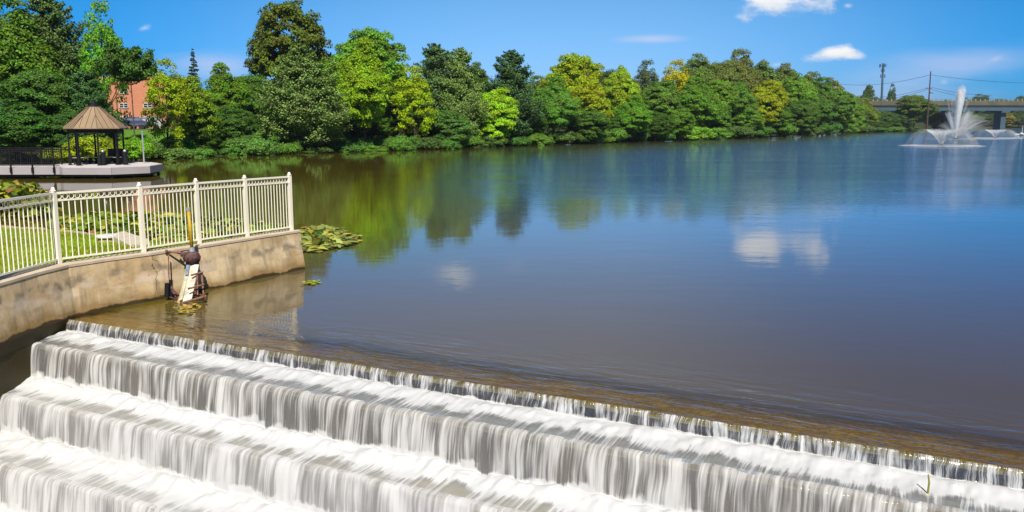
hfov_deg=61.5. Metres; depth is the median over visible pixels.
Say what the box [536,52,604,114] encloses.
broadleaf tree
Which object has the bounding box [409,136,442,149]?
shrub
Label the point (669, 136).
shrub
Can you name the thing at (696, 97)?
broadleaf tree
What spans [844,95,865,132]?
broadleaf tree
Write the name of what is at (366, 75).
broadleaf tree
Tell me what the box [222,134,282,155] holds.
shrub
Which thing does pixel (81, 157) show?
bench
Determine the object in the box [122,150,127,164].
litter bin
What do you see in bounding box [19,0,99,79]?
broadleaf tree
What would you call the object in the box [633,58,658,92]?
broadleaf tree
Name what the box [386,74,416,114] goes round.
broadleaf tree
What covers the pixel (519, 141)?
shrub
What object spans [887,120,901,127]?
broadleaf tree
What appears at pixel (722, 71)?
broadleaf tree
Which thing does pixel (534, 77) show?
broadleaf tree
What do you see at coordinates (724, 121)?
broadleaf tree
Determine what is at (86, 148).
shrub
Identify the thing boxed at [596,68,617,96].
broadleaf tree
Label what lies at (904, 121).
broadleaf tree
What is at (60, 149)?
black railing
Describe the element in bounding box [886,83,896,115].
broadleaf tree
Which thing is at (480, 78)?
broadleaf tree
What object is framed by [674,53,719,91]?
broadleaf tree
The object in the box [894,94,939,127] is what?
broadleaf tree
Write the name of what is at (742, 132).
shrub
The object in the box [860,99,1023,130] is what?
road bridge
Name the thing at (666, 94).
broadleaf tree
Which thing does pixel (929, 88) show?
utility pole
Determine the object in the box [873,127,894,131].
shrub
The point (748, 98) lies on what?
broadleaf tree
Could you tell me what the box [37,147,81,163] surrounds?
shrub
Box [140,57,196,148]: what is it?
broadleaf tree
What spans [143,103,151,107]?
window
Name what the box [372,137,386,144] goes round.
shrub
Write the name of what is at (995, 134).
fountain
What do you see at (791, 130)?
shrub
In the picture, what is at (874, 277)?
lake water
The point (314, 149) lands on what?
shrub
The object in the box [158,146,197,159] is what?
shrub
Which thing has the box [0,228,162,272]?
lawn
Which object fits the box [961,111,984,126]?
broadleaf tree
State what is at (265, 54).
oak tree
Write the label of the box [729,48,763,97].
broadleaf tree
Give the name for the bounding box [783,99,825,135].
broadleaf tree
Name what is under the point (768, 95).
broadleaf tree
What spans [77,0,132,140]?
broadleaf tree
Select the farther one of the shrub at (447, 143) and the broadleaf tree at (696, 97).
the broadleaf tree at (696, 97)
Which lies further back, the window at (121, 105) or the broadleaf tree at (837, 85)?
the broadleaf tree at (837, 85)
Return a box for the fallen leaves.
[171,303,200,313]
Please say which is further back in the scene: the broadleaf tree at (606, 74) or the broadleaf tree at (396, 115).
the broadleaf tree at (606, 74)
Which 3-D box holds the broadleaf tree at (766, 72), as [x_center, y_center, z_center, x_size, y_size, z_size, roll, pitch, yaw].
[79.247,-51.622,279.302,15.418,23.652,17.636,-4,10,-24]
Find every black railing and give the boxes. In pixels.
[0,146,66,164]
[0,148,59,172]
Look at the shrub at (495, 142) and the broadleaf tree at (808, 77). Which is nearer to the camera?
the shrub at (495, 142)
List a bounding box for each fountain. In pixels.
[903,133,979,146]
[952,90,971,138]
[975,131,1002,137]
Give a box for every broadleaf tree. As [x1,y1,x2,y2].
[0,0,78,150]
[0,68,79,146]
[0,98,56,164]
[19,0,99,79]
[39,108,110,163]
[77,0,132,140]
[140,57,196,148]
[165,74,221,142]
[178,106,225,151]
[200,61,252,112]
[214,104,259,139]
[233,73,276,128]
[259,115,272,141]
[318,26,410,135]
[331,36,392,140]
[331,119,350,138]
[335,116,378,139]
[359,110,397,139]
[382,108,411,136]
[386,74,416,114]
[389,64,437,136]
[403,108,475,140]
[403,115,443,137]
[472,61,490,133]
[473,122,490,136]
[474,87,519,146]
[520,114,548,137]
[524,75,543,94]
[530,75,582,143]
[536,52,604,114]
[563,106,611,143]
[569,76,612,140]
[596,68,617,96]
[602,65,642,118]
[608,113,634,140]
[612,94,653,141]
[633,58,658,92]
[640,79,681,122]
[642,111,679,140]
[661,58,695,102]
[663,107,695,140]
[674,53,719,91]
[678,76,723,126]
[699,79,739,116]
[699,106,731,129]
[708,59,739,96]
[724,80,761,134]
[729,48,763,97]
[729,104,765,137]
[751,79,789,123]
[753,59,784,86]
[760,107,794,136]
[769,62,798,83]
[781,72,819,127]
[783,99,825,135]
[801,71,825,123]
[810,76,850,126]
[814,111,840,125]
[825,77,847,121]
[831,89,858,133]
[840,111,871,125]
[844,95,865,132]
[859,97,880,123]
[860,85,874,113]
[868,111,901,125]
[868,121,889,127]
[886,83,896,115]
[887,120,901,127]
[891,113,916,129]
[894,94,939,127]
[923,111,943,129]
[938,117,967,125]
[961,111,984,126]
[968,94,993,115]
[974,113,993,125]
[1005,113,1015,127]
[1008,95,1023,123]
[1013,111,1023,127]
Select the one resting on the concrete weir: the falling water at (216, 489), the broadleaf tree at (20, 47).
the falling water at (216, 489)
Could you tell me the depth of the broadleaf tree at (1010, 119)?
628.39 m
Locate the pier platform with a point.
(112, 170)
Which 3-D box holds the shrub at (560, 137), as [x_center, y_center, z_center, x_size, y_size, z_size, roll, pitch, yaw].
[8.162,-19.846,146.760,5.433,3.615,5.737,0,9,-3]
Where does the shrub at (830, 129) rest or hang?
on the ground at (921, 124)
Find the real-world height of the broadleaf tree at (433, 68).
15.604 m
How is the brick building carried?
on the ground at (921, 124)
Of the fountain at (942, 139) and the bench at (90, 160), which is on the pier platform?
the bench at (90, 160)
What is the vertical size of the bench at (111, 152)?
1.025 m
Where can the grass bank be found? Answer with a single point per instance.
(128, 134)
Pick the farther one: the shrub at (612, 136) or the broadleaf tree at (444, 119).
the shrub at (612, 136)
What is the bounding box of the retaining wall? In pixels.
[0,229,304,424]
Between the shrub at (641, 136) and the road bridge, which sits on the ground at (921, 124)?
the shrub at (641, 136)
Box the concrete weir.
[0,312,1023,511]
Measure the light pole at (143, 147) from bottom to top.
2.190 m
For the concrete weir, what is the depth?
10.89 m
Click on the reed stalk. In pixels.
(928, 487)
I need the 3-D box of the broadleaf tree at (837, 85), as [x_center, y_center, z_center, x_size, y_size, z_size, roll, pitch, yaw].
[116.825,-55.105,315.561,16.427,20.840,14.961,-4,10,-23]
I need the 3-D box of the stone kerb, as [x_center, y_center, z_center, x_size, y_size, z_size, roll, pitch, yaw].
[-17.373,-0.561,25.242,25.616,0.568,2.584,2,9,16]
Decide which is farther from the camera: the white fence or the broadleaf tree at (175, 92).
the broadleaf tree at (175, 92)
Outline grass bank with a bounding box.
[29,129,261,150]
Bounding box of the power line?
[934,75,1014,82]
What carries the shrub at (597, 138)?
on the ground at (921, 124)
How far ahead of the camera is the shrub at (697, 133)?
179.24 m
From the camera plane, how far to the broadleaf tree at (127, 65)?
77.62 m
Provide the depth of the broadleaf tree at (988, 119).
647.09 m
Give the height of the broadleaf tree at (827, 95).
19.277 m
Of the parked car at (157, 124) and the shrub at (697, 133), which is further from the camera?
the shrub at (697, 133)
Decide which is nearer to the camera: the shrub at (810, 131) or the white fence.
the white fence
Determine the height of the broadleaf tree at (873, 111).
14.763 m
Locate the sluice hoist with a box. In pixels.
[164,207,207,303]
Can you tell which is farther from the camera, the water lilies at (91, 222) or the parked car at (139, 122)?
the parked car at (139, 122)
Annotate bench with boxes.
[72,157,88,164]
[88,157,106,163]
[106,149,122,163]
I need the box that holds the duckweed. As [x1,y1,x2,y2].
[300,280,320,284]
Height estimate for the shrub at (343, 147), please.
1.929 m
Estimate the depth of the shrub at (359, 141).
110.58 m
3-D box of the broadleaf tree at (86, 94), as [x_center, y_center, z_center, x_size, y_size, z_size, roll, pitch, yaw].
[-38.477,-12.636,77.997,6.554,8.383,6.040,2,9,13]
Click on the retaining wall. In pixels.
(40, 303)
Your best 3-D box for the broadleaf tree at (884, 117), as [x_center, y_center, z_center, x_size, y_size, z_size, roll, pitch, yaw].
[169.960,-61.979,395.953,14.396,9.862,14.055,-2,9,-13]
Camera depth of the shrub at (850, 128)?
312.89 m
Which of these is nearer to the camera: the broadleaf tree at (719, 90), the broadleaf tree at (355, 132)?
the broadleaf tree at (355, 132)
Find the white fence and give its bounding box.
[0,172,293,275]
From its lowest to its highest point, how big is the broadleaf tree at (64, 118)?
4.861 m
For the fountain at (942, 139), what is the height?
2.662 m
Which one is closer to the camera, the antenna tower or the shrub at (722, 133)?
the shrub at (722, 133)
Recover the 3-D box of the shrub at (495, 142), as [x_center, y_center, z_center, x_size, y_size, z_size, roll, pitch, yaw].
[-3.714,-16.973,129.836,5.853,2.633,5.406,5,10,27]
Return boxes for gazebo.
[63,98,126,165]
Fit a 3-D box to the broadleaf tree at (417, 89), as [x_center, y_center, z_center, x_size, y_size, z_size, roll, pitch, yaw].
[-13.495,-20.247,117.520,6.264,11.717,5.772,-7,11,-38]
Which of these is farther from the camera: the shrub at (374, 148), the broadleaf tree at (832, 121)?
the broadleaf tree at (832, 121)
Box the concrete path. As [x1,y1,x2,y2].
[114,231,150,246]
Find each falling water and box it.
[0,393,525,511]
[0,460,178,511]
[4,342,975,511]
[38,320,1023,511]
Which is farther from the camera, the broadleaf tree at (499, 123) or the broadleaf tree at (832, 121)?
the broadleaf tree at (832, 121)
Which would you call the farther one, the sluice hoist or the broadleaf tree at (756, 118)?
the broadleaf tree at (756, 118)
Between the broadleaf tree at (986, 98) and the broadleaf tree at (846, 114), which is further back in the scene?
the broadleaf tree at (986, 98)
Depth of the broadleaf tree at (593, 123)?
146.43 m
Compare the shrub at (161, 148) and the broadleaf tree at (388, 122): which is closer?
the shrub at (161, 148)
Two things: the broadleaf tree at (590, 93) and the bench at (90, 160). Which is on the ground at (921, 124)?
the broadleaf tree at (590, 93)
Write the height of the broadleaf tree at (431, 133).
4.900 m
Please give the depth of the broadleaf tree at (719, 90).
202.06 m
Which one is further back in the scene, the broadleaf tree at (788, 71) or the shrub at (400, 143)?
the broadleaf tree at (788, 71)
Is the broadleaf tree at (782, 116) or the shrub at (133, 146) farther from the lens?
the broadleaf tree at (782, 116)
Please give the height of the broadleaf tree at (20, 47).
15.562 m
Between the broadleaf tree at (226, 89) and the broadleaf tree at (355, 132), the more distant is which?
the broadleaf tree at (355, 132)
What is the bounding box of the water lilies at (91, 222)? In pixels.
[45,209,288,241]
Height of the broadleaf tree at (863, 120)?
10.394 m
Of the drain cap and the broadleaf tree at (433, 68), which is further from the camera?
the broadleaf tree at (433, 68)
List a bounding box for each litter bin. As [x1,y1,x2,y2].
[100,150,105,164]
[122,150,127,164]
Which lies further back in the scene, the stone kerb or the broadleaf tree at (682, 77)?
the broadleaf tree at (682, 77)
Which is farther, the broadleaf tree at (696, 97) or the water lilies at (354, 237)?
the broadleaf tree at (696, 97)
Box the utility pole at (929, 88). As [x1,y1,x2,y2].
[925,71,931,130]
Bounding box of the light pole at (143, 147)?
[141,131,144,162]
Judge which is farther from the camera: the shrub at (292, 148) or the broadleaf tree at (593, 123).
the broadleaf tree at (593, 123)
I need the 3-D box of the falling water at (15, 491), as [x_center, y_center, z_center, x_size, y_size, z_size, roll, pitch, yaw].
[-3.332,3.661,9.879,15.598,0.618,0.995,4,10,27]
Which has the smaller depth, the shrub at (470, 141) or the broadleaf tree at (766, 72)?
the shrub at (470, 141)
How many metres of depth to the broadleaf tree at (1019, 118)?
627.85 m
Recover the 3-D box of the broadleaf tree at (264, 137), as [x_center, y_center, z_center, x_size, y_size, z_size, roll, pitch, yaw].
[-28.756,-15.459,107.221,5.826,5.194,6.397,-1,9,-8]
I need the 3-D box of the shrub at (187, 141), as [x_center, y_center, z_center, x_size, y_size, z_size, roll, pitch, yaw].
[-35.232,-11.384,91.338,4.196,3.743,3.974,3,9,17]
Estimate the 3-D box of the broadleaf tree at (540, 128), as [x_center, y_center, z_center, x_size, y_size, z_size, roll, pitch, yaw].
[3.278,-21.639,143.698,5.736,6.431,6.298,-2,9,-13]
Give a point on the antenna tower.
(883, 65)
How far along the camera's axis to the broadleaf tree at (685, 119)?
175.57 m
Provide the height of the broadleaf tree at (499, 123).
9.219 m
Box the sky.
[0,0,1023,111]
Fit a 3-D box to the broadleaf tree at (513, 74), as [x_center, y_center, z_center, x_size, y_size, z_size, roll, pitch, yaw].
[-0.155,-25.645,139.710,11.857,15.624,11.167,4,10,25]
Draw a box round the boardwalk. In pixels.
[0,166,62,178]
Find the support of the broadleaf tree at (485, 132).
on the ground at (921, 124)
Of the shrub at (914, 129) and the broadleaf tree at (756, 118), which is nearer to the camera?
the broadleaf tree at (756, 118)
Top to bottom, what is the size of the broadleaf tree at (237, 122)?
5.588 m
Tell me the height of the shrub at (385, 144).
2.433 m
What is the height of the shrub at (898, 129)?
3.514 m
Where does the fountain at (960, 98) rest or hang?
on the lake water at (874, 277)
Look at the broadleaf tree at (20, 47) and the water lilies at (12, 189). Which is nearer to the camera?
the water lilies at (12, 189)
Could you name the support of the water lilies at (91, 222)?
on the lake water at (874, 277)
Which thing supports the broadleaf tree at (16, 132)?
on the ground at (921, 124)
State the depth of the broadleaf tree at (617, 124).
158.51 m
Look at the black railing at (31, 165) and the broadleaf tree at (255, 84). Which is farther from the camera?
the broadleaf tree at (255, 84)
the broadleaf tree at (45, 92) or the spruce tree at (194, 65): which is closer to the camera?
the broadleaf tree at (45, 92)
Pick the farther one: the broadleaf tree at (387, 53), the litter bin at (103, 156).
the broadleaf tree at (387, 53)
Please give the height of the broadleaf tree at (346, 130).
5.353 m
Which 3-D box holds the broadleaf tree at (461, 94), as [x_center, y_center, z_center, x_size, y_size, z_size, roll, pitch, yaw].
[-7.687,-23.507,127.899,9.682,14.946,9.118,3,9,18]
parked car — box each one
[122,117,147,128]
[132,117,161,128]
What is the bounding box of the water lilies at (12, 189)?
[0,179,64,217]
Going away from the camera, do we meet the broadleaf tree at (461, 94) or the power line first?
the broadleaf tree at (461, 94)
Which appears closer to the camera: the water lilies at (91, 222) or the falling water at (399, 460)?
the falling water at (399, 460)
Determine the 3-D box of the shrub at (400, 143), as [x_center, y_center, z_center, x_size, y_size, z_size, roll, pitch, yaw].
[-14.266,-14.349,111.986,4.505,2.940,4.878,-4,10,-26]
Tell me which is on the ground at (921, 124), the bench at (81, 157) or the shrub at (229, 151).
the shrub at (229, 151)
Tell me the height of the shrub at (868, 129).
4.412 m
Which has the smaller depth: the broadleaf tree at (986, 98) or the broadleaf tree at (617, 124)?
the broadleaf tree at (617, 124)
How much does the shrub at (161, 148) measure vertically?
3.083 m
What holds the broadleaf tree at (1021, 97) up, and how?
on the ground at (921, 124)
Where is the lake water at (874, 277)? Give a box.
[0,129,1023,448]
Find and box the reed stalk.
[926,474,929,500]
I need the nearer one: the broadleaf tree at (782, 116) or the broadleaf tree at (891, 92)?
the broadleaf tree at (782, 116)
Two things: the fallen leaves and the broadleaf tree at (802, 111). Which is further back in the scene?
the broadleaf tree at (802, 111)
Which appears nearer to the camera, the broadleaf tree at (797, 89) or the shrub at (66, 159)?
the shrub at (66, 159)
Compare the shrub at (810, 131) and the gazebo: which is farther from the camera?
the shrub at (810, 131)
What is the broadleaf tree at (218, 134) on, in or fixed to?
on the ground at (921, 124)
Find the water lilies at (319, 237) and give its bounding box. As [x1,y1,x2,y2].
[296,224,356,251]
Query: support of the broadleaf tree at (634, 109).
on the ground at (921, 124)
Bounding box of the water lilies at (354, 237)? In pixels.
[344,234,362,243]
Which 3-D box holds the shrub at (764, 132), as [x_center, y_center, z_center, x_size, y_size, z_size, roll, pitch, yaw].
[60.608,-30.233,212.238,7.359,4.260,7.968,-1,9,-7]
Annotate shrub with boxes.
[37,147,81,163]
[56,134,122,161]
[118,136,158,161]
[139,140,166,159]
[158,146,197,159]
[160,134,200,147]
[192,148,217,156]
[217,145,242,155]
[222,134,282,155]
[276,141,302,153]
[301,146,333,152]
[321,138,348,147]
[326,142,364,151]
[340,135,376,146]
[361,145,388,150]
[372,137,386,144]
[376,140,410,149]
[382,134,417,150]
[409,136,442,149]
[432,137,462,148]
[459,134,484,147]
[476,135,507,146]
[503,136,530,145]
[528,133,554,144]
[545,129,576,143]
[574,134,604,143]
[600,128,627,142]
[623,130,650,141]
[646,129,675,140]
[675,126,716,139]
[703,127,734,139]
[727,125,756,138]
[751,126,776,137]
[777,123,799,136]
[796,126,824,135]
[818,122,843,134]
[839,123,858,132]
[856,125,876,132]
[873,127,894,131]
[889,127,905,131]
[905,127,925,130]
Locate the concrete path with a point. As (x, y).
(127, 242)
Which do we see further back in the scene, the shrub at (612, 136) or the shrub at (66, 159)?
the shrub at (612, 136)
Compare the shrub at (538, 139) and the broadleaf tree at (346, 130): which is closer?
the broadleaf tree at (346, 130)
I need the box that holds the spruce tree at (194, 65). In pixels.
[186,49,200,104]
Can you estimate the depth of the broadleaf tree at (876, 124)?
365.44 m
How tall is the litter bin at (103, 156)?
0.990 m
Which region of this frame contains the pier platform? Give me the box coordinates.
[47,162,162,178]
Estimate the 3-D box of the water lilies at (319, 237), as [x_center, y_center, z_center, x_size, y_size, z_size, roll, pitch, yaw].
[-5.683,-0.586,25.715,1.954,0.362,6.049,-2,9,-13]
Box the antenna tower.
[879,63,885,98]
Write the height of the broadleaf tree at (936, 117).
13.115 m
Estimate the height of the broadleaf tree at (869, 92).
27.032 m
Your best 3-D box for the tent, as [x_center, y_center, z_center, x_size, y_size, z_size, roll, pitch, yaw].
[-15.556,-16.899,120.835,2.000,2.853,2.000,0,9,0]
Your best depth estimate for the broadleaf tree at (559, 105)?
143.69 m
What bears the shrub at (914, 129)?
on the ground at (921, 124)
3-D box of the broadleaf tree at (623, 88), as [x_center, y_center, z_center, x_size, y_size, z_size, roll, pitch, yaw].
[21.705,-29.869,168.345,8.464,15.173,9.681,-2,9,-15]
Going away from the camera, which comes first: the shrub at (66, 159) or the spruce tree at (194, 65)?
the shrub at (66, 159)
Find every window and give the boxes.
[119,103,128,107]
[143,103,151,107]
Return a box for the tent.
[397,129,405,137]
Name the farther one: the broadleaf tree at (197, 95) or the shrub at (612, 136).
the shrub at (612, 136)
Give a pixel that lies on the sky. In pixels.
(847, 41)
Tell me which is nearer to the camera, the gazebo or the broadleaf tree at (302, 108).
the gazebo
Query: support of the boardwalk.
in the lake water at (874, 277)
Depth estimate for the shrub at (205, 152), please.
89.61 m
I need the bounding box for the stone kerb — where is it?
[1,225,96,234]
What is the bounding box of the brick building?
[99,76,188,127]
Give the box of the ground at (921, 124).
[1,122,1023,163]
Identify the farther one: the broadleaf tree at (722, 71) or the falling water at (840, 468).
the broadleaf tree at (722, 71)
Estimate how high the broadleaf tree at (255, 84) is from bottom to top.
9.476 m
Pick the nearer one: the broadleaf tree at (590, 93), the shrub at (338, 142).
the shrub at (338, 142)
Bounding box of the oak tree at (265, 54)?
[243,0,332,82]
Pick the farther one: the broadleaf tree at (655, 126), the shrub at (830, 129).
the shrub at (830, 129)
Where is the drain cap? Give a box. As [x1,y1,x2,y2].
[96,233,117,242]

